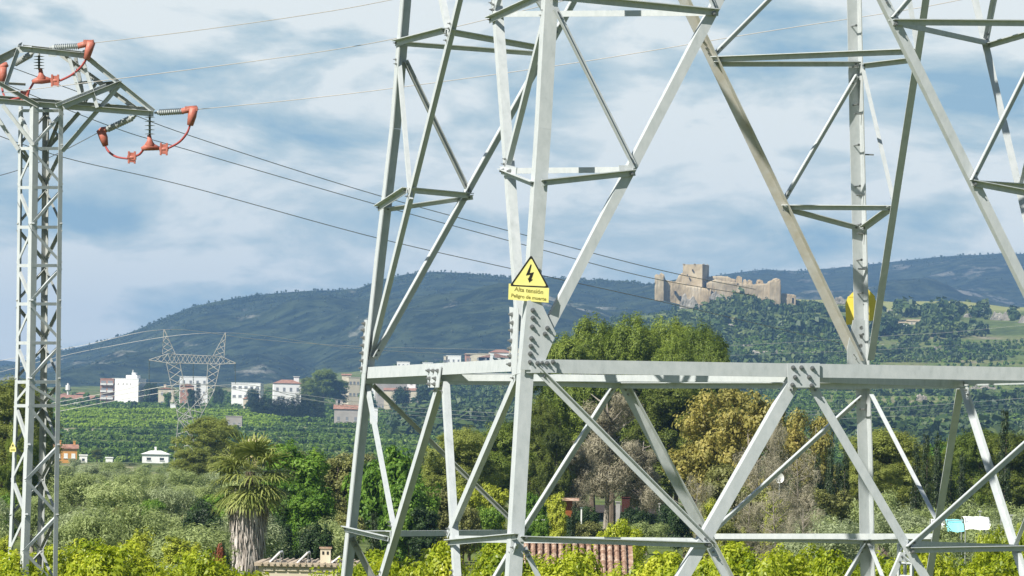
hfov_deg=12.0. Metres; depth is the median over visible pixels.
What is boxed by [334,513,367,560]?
bush
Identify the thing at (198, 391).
cypress tree
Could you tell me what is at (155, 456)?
bungalow
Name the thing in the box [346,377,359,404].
apartment block
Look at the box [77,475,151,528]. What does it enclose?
olive tree
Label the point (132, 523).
olive tree
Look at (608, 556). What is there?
tiled shed
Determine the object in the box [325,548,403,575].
orange tree
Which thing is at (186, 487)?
olive tree
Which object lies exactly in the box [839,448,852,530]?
cypress tree
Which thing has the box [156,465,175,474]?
olive tree
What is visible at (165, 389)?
house
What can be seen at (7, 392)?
pine tree
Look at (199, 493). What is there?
olive tree
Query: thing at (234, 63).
power line
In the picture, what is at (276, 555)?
solar panel
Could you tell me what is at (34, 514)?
olive tree
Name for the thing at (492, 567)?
orange tree
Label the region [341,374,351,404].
house
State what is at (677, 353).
pine tree
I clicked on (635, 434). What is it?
pine tree
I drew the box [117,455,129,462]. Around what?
orchard tree
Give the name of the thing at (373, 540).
cypress tree
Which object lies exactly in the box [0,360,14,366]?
distant hill
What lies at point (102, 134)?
insulator cover
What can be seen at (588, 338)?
pine tree
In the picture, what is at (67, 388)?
telecom mast
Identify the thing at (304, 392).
pine tree
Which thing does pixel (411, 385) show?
house
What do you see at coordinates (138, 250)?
sky
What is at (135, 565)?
orange tree
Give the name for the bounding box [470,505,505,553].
broadleaf tree
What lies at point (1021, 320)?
rock outcrop
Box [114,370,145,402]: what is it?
apartment block
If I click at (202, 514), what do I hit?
bush
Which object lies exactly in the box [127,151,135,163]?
jumper clamp
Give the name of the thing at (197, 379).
apartment block
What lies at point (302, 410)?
cypress tree
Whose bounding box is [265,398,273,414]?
cypress tree
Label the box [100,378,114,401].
apartment wing
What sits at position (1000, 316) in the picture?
rock outcrop
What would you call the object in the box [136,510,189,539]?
olive tree
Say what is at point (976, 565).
orange tree
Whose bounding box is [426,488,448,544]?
bush
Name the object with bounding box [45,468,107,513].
olive tree
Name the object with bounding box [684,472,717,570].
bare tree
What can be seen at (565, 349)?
pine tree
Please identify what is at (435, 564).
orange tree
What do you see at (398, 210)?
power line
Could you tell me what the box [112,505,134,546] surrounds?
bush
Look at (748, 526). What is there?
bare tree
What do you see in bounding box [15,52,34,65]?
tension insulator
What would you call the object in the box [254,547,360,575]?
cottage
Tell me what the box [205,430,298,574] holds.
palm tree
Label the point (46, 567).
orange tree
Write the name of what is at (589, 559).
orange tree
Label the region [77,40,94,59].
insulator cover
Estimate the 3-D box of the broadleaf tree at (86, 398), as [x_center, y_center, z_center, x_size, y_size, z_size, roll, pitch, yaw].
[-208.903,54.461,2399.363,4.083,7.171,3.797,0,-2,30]
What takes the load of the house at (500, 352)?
on the ground
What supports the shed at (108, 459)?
on the ground
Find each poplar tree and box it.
[661,389,752,517]
[714,389,792,524]
[761,418,808,523]
[786,407,839,489]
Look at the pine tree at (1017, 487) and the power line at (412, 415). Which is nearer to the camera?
the pine tree at (1017, 487)
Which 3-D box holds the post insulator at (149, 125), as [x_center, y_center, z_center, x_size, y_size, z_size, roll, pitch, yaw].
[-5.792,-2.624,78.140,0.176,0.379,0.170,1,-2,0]
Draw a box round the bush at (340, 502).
[324,493,347,556]
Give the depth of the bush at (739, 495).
214.32 m
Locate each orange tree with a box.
[0,546,43,575]
[0,556,52,575]
[15,551,72,575]
[30,535,109,575]
[63,545,138,575]
[68,542,160,575]
[109,538,183,575]
[156,547,233,575]
[159,550,237,575]
[234,566,269,575]
[308,554,399,575]
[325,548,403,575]
[361,556,414,575]
[390,547,480,575]
[400,539,474,575]
[463,543,549,575]
[466,551,540,575]
[528,553,598,575]
[558,543,626,575]
[595,516,649,567]
[620,565,696,575]
[626,554,696,575]
[635,550,693,575]
[652,558,729,575]
[698,546,790,575]
[703,541,770,575]
[755,542,827,571]
[756,549,820,575]
[810,548,859,575]
[844,550,902,575]
[875,562,900,575]
[883,553,968,575]
[939,552,997,575]
[965,551,1023,575]
[972,525,1012,571]
[976,565,1017,575]
[1005,522,1023,556]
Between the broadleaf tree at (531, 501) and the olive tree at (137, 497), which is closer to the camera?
the broadleaf tree at (531, 501)
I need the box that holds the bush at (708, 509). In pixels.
[692,498,716,563]
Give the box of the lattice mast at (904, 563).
[897,543,913,575]
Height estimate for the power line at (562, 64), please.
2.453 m
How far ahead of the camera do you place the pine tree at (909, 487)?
284.38 m
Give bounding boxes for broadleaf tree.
[0,493,18,542]
[82,392,89,401]
[140,498,166,516]
[163,393,171,406]
[259,477,312,557]
[262,438,334,519]
[285,490,336,554]
[321,454,352,515]
[341,445,419,544]
[358,392,377,407]
[377,476,443,568]
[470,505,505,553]
[524,492,547,535]
[530,512,551,535]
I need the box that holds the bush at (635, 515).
[619,506,647,525]
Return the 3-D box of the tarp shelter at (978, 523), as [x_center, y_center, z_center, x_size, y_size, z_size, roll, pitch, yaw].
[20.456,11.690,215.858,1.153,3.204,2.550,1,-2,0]
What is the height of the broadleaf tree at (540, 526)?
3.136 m
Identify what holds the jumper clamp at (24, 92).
attached to the jumper cable at (30, 87)
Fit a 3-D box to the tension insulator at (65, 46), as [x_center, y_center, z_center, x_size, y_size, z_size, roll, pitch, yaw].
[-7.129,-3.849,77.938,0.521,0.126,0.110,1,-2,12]
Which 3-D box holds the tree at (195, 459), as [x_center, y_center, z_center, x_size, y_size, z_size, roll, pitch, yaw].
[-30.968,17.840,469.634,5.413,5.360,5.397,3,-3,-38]
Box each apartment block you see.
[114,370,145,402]
[179,376,207,402]
[231,383,263,405]
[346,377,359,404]
[373,384,406,407]
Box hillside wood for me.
[641,299,830,363]
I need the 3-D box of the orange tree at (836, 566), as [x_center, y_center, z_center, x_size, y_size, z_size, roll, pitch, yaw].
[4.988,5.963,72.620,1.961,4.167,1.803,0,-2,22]
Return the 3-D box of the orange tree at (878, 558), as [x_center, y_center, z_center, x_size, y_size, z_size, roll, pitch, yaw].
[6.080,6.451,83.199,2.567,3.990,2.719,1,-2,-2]
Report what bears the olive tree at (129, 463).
on the ground
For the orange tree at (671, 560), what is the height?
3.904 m
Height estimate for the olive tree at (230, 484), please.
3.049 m
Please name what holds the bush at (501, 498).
on the ground
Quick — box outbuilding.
[370,408,377,423]
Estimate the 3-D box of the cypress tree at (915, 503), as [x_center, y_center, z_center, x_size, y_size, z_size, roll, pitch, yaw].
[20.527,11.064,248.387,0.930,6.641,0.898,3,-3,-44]
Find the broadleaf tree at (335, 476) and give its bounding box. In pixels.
[321,454,352,515]
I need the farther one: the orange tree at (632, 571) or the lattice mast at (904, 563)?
the orange tree at (632, 571)
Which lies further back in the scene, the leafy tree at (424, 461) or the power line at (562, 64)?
the leafy tree at (424, 461)
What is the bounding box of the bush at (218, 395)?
[210,386,224,403]
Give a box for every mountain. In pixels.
[0,272,679,387]
[710,253,1023,306]
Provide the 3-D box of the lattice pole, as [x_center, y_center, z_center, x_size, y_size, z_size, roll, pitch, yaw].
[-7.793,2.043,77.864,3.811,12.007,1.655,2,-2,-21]
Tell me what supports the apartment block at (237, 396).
on the ground
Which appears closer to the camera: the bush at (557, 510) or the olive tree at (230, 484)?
the bush at (557, 510)
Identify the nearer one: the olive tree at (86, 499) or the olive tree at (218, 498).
the olive tree at (218, 498)
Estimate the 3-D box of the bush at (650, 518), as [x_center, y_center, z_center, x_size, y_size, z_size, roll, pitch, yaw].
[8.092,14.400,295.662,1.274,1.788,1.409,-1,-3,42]
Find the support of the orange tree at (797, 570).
on the ground
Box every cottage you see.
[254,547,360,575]
[906,319,919,323]
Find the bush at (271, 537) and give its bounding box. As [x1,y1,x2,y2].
[210,514,290,566]
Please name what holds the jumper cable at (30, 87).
attached to the insulator cover at (41, 78)
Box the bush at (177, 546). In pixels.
[161,535,202,565]
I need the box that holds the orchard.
[1,322,1023,467]
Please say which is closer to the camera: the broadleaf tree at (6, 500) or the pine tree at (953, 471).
the broadleaf tree at (6, 500)
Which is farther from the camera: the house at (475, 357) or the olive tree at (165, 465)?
the house at (475, 357)
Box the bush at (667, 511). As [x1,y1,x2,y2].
[651,500,679,537]
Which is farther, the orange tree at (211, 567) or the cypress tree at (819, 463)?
the cypress tree at (819, 463)
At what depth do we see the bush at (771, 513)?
204.53 m
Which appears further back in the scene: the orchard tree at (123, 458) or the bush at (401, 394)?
the bush at (401, 394)
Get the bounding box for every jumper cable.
[1,83,33,99]
[60,59,86,81]
[104,146,127,159]
[168,125,190,148]
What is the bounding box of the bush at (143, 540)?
[129,525,155,563]
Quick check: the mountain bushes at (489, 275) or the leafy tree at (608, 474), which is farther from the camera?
the mountain bushes at (489, 275)
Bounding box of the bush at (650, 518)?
[642,511,654,536]
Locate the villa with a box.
[272,376,301,404]
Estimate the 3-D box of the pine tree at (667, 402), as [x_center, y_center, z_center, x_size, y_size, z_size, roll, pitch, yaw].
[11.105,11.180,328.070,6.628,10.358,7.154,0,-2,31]
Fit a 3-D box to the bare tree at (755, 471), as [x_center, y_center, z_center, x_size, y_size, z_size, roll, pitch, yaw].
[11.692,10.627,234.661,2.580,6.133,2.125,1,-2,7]
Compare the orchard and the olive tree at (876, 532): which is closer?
the olive tree at (876, 532)
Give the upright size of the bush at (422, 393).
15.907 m
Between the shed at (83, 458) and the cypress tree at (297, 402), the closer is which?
the shed at (83, 458)
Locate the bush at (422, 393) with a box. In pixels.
[412,385,431,405]
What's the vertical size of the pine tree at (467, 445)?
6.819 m
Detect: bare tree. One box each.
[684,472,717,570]
[730,492,768,557]
[732,446,779,498]
[753,485,804,560]
[759,416,790,505]
[763,445,821,525]
[783,504,825,542]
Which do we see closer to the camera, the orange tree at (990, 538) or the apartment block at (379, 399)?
the orange tree at (990, 538)
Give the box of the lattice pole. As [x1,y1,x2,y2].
[0,42,154,575]
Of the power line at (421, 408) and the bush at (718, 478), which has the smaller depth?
the bush at (718, 478)
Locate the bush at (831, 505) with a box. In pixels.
[804,488,854,552]
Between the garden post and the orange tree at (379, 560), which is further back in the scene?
the garden post
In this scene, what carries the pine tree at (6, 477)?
on the ground
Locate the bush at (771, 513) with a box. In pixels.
[760,494,789,557]
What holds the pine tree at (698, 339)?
on the ground
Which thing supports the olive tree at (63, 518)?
on the ground
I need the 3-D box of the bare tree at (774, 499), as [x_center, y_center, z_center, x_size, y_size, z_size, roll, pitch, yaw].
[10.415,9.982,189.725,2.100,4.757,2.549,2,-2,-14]
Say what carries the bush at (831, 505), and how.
on the ground
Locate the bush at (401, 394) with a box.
[390,386,410,411]
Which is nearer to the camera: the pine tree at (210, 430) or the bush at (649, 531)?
the bush at (649, 531)
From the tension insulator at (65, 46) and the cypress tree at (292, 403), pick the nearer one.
the tension insulator at (65, 46)
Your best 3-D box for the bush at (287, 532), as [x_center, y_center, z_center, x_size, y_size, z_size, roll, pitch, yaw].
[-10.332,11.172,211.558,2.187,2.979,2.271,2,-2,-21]
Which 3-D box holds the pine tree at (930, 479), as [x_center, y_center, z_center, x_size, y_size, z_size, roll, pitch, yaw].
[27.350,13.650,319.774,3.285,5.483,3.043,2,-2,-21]
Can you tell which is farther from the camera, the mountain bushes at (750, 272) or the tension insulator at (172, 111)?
the mountain bushes at (750, 272)
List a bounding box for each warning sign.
[10,442,15,451]
[508,256,548,302]
[845,290,875,324]
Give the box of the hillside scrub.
[383,296,1023,446]
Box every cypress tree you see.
[195,383,203,408]
[249,396,258,412]
[256,398,263,413]
[260,395,268,412]
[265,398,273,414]
[269,399,277,414]
[275,396,282,415]
[279,396,287,416]
[284,398,291,416]
[288,397,297,416]
[293,395,302,416]
[298,399,306,416]
[303,395,310,416]
[308,399,315,416]
[314,397,321,417]
[317,398,327,417]
[367,511,380,556]
[568,503,576,536]
[811,451,822,519]
[824,440,835,495]
[832,462,842,499]
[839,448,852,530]
[908,440,923,514]
[920,433,931,510]
[930,431,945,505]
[944,454,955,541]
[955,451,967,563]
[996,409,1012,516]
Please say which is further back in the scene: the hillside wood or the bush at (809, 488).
the hillside wood
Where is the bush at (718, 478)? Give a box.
[682,463,747,554]
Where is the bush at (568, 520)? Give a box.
[563,516,580,536]
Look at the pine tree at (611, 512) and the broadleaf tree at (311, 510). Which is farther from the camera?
the pine tree at (611, 512)
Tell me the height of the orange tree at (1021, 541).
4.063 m
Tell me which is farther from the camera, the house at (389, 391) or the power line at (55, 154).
the house at (389, 391)
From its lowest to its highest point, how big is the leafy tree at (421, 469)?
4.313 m
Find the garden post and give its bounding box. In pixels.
[615,501,620,521]
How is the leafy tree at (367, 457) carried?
on the ground
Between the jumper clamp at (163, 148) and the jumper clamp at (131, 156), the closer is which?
the jumper clamp at (163, 148)
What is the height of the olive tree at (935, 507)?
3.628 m
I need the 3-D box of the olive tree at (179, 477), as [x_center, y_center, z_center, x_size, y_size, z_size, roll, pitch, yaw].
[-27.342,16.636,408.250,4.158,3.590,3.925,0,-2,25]
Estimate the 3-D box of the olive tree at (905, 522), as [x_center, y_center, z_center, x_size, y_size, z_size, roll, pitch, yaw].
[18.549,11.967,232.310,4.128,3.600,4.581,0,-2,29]
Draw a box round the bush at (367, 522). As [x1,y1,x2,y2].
[361,515,406,556]
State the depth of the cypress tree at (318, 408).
2061.84 m
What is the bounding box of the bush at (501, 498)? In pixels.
[481,482,509,543]
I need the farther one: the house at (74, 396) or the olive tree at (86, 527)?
the house at (74, 396)
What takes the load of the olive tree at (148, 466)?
on the ground
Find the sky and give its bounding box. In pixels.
[0,0,1023,361]
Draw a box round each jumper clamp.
[20,90,28,99]
[50,74,59,86]
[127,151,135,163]
[159,143,167,154]
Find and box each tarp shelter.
[944,519,963,569]
[960,516,990,568]
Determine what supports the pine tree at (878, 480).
on the ground
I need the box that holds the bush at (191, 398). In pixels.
[186,389,197,408]
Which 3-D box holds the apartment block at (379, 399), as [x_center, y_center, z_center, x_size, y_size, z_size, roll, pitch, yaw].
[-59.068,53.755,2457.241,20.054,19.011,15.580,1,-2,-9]
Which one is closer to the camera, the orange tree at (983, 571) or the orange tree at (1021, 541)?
the orange tree at (983, 571)
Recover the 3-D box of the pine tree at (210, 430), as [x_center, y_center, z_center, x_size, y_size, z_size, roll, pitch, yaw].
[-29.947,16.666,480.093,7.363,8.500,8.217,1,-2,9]
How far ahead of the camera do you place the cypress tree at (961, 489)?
253.51 m
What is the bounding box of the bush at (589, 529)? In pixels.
[574,521,606,536]
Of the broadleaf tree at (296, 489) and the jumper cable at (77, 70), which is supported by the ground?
the broadleaf tree at (296, 489)
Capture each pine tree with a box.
[0,373,65,494]
[0,431,38,535]
[13,386,60,494]
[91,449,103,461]
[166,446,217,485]
[169,414,240,473]
[297,377,321,402]
[305,368,339,405]
[327,379,350,402]
[415,426,508,508]
[473,419,540,500]
[527,395,559,496]
[529,330,594,468]
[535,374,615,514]
[536,425,573,506]
[561,440,600,513]
[569,311,620,511]
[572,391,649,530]
[599,311,664,524]
[604,359,621,523]
[614,438,664,515]
[618,422,666,513]
[633,389,723,497]
[641,333,698,501]
[644,313,696,513]
[665,318,739,501]
[693,337,746,433]
[836,458,903,549]
[838,426,934,555]
[875,456,935,500]
[928,456,954,503]
[939,427,1008,508]
[941,447,973,504]
[981,429,1023,517]
[1011,440,1023,505]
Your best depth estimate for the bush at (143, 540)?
189.53 m
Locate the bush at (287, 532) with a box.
[263,512,295,558]
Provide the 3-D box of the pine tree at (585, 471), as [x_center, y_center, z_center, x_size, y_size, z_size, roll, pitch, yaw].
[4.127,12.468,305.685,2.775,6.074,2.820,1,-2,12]
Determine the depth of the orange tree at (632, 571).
91.95 m
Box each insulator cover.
[0,62,8,81]
[32,69,50,83]
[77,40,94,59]
[96,127,107,146]
[141,135,159,150]
[181,105,197,125]
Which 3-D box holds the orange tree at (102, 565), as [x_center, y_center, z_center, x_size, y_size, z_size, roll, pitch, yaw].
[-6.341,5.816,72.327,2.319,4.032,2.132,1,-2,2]
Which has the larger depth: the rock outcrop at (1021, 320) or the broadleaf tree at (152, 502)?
the rock outcrop at (1021, 320)
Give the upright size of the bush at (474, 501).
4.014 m
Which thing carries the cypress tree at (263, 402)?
on the ground
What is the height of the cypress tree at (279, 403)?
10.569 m
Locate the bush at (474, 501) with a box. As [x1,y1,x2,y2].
[456,485,487,560]
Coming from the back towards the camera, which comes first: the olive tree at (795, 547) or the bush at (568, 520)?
the bush at (568, 520)
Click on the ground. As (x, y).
(1010, 329)
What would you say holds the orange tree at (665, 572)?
on the ground
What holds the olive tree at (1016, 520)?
on the ground
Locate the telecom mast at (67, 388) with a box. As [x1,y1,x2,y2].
[65,383,69,394]
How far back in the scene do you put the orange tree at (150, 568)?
84.42 m
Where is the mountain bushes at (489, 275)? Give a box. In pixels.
[0,270,675,386]
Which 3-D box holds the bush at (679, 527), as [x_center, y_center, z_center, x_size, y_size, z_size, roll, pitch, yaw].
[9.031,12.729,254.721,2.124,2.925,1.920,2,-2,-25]
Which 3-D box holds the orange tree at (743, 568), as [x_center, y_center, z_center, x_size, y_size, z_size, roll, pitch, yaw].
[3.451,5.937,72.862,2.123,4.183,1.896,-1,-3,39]
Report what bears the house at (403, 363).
on the ground
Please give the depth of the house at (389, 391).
2419.64 m
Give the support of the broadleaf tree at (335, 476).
on the ground
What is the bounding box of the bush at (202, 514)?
[180,497,220,543]
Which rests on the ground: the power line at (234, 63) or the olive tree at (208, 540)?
the olive tree at (208, 540)
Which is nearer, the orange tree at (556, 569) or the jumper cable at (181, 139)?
the orange tree at (556, 569)
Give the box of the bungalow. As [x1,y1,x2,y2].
[142,447,169,462]
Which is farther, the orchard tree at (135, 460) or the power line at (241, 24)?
the orchard tree at (135, 460)
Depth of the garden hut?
289.72 m
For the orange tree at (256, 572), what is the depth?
72.21 m
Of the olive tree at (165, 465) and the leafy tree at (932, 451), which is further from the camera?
the olive tree at (165, 465)
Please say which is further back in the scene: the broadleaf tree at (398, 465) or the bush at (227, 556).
the broadleaf tree at (398, 465)
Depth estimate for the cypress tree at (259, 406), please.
2049.71 m
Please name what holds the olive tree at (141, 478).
on the ground
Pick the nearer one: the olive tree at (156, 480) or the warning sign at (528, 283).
the warning sign at (528, 283)
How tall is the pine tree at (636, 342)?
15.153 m
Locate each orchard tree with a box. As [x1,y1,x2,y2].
[77,449,87,453]
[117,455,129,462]
[119,448,130,455]
[132,456,141,462]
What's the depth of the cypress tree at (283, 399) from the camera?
2054.80 m
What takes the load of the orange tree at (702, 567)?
on the ground
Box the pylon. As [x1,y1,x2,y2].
[149,329,235,460]
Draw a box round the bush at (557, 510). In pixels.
[544,491,566,536]
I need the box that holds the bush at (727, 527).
[704,519,748,562]
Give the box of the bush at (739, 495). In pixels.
[732,486,775,560]
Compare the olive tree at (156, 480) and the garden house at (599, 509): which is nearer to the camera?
the garden house at (599, 509)
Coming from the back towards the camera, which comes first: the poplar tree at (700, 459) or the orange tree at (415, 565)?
the poplar tree at (700, 459)
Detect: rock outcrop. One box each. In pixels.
[680,294,699,308]
[709,291,722,299]
[835,296,845,304]
[915,394,926,400]
[970,385,995,389]
[990,311,1009,320]
[1018,315,1023,322]
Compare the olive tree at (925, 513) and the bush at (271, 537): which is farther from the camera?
the olive tree at (925, 513)
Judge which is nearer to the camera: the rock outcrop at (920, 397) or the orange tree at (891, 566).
the orange tree at (891, 566)
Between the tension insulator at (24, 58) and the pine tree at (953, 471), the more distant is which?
the pine tree at (953, 471)
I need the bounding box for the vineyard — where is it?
[54,406,282,431]
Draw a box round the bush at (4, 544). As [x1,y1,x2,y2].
[0,536,8,556]
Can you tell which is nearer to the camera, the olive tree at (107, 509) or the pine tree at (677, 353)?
the olive tree at (107, 509)
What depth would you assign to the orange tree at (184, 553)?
92.25 m
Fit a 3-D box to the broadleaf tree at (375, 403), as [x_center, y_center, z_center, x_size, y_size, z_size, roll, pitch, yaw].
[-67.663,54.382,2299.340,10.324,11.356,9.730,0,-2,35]
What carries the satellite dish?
on the ground
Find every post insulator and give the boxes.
[34,53,44,69]
[145,112,154,134]
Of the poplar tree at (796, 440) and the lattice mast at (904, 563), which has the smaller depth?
the lattice mast at (904, 563)
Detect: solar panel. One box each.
[269,550,283,561]
[296,551,310,562]
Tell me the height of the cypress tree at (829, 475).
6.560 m
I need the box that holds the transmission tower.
[341,0,1023,575]
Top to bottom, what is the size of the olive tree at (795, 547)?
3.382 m
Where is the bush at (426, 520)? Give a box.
[407,506,444,561]
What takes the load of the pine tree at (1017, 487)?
on the ground
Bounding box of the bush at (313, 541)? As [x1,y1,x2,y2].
[287,521,334,559]
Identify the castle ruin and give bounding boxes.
[655,264,795,304]
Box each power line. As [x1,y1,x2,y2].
[0,133,96,175]
[0,136,842,343]
[0,325,1021,360]
[1,333,1021,371]
[2,1,561,92]
[3,384,1015,422]
[8,85,754,295]
[14,68,752,288]
[51,382,1020,414]
[94,0,389,42]
[198,0,958,109]
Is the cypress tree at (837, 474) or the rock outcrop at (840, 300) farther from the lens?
the rock outcrop at (840, 300)
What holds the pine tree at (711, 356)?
on the ground
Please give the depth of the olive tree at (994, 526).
224.01 m
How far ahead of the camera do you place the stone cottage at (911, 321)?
2809.26 m
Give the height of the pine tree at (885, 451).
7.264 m
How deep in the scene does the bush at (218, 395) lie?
2418.15 m
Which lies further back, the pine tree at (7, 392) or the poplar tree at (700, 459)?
the pine tree at (7, 392)
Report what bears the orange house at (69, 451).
on the ground
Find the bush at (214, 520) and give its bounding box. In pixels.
[204,514,230,556]
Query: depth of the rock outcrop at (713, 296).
3009.82 m
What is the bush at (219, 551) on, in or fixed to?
on the ground
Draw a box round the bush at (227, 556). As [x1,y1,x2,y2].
[215,538,231,570]
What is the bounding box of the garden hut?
[563,498,578,516]
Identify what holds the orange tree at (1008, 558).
on the ground
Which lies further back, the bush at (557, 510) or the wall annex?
the wall annex
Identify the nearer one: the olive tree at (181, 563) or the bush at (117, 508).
the olive tree at (181, 563)
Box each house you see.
[54,440,78,462]
[60,395,95,400]
[158,384,173,402]
[180,383,193,402]
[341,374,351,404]
[383,388,417,409]
[397,362,409,364]
[407,384,415,387]
[446,355,460,362]
[464,353,470,361]
[466,353,489,360]
[479,353,508,360]
[488,350,508,359]
[587,505,658,522]
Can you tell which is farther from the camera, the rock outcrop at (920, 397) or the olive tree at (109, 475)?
the rock outcrop at (920, 397)
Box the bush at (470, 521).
[443,506,481,564]
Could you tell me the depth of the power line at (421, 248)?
158.33 m
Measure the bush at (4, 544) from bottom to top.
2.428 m
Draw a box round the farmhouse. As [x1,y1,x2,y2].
[333,400,358,423]
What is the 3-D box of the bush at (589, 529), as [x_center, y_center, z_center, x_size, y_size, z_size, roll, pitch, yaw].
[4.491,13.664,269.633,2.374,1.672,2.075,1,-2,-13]
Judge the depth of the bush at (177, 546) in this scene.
169.45 m
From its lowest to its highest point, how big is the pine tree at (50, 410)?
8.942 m
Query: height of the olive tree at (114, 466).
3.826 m
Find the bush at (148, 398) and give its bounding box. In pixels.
[141,383,158,402]
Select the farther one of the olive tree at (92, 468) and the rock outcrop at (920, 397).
the rock outcrop at (920, 397)
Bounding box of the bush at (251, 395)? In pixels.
[245,388,260,406]
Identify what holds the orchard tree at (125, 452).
on the ground
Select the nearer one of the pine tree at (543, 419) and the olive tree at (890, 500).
the olive tree at (890, 500)
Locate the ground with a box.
[12,299,1023,574]
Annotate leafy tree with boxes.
[339,452,375,463]
[364,464,430,490]
[423,451,441,466]
[927,442,954,467]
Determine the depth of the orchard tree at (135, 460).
1229.00 m
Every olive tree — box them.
[0,496,16,538]
[0,497,62,552]
[0,518,8,539]
[31,493,73,519]
[32,506,118,558]
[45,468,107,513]
[51,464,74,493]
[58,501,127,560]
[59,464,75,474]
[68,458,81,470]
[72,500,130,545]
[73,471,111,503]
[76,462,102,475]
[76,479,101,509]
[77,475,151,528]
[97,468,133,480]
[98,461,130,473]
[107,501,173,547]
[109,469,148,494]
[115,487,162,515]
[122,462,138,465]
[126,473,150,494]
[132,465,151,476]
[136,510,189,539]
[138,480,197,518]
[142,464,151,468]
[143,472,166,493]
[146,522,240,565]
[155,554,252,574]
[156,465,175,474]
[159,465,210,507]
[161,463,171,467]
[170,484,197,506]
[189,484,227,505]
[191,494,226,520]
[200,469,240,494]
[220,479,243,493]
[298,516,362,559]
[769,506,859,556]
[773,524,859,568]
[796,511,842,530]
[847,485,906,563]
[853,493,899,555]
[858,502,930,560]
[888,521,961,557]
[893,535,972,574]
[903,497,951,534]
[907,502,955,534]
[944,499,999,557]
[948,499,998,564]
[966,515,1014,560]
[967,526,1016,558]
[981,501,1023,526]
[1010,511,1023,531]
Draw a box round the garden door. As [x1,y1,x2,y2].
[621,497,630,511]
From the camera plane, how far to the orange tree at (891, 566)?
77.02 m
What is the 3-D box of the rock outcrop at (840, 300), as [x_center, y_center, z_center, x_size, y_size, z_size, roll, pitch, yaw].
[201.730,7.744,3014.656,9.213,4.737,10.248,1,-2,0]
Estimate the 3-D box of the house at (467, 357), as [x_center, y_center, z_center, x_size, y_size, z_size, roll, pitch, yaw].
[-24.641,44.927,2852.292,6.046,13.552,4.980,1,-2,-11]
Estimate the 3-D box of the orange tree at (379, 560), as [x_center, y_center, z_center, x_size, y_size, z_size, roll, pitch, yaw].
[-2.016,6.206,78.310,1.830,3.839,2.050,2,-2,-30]
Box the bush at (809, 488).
[792,477,836,515]
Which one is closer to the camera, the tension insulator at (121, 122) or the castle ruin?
the tension insulator at (121, 122)
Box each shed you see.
[79,454,87,462]
[105,457,113,462]
[226,416,242,426]
[243,397,260,407]
[523,543,633,575]
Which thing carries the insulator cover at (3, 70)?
attached to the jumper cable at (30, 87)
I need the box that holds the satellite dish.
[775,473,783,497]
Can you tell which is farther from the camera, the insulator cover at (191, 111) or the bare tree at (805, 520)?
the bare tree at (805, 520)
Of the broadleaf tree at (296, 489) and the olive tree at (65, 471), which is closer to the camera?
the broadleaf tree at (296, 489)
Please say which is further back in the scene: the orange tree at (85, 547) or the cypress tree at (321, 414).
the cypress tree at (321, 414)
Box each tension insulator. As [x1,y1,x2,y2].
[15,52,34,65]
[49,43,78,50]
[106,115,136,131]
[154,108,181,115]
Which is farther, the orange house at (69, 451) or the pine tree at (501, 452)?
the orange house at (69, 451)
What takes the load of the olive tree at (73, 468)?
on the ground
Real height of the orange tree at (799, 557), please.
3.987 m
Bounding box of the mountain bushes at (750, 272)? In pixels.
[720,252,1023,306]
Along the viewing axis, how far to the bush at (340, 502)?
224.61 m
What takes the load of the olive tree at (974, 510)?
on the ground
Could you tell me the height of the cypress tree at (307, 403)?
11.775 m
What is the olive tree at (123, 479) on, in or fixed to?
on the ground
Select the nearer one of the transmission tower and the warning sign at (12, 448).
the transmission tower
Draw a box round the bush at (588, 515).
[575,505,599,530]
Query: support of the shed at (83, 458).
on the ground
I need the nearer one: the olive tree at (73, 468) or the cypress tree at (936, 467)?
the cypress tree at (936, 467)
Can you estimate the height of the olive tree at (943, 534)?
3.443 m
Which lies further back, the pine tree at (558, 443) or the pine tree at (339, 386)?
the pine tree at (339, 386)
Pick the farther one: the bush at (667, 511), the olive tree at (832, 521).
the bush at (667, 511)
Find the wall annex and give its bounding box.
[285,394,300,404]
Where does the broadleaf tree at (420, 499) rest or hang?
on the ground
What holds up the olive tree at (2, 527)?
on the ground
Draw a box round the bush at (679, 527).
[667,504,694,557]
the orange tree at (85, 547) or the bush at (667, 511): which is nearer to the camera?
the orange tree at (85, 547)
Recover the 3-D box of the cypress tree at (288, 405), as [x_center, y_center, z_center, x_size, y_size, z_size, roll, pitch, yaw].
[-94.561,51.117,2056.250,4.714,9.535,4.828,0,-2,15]
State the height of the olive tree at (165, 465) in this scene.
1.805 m
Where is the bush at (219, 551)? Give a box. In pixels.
[207,543,225,563]
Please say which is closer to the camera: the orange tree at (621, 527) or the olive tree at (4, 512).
the orange tree at (621, 527)
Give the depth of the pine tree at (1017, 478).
288.82 m
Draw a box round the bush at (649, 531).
[631,520,671,554]
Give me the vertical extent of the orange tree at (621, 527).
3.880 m
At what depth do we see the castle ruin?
3030.90 m
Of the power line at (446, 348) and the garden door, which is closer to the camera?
the garden door

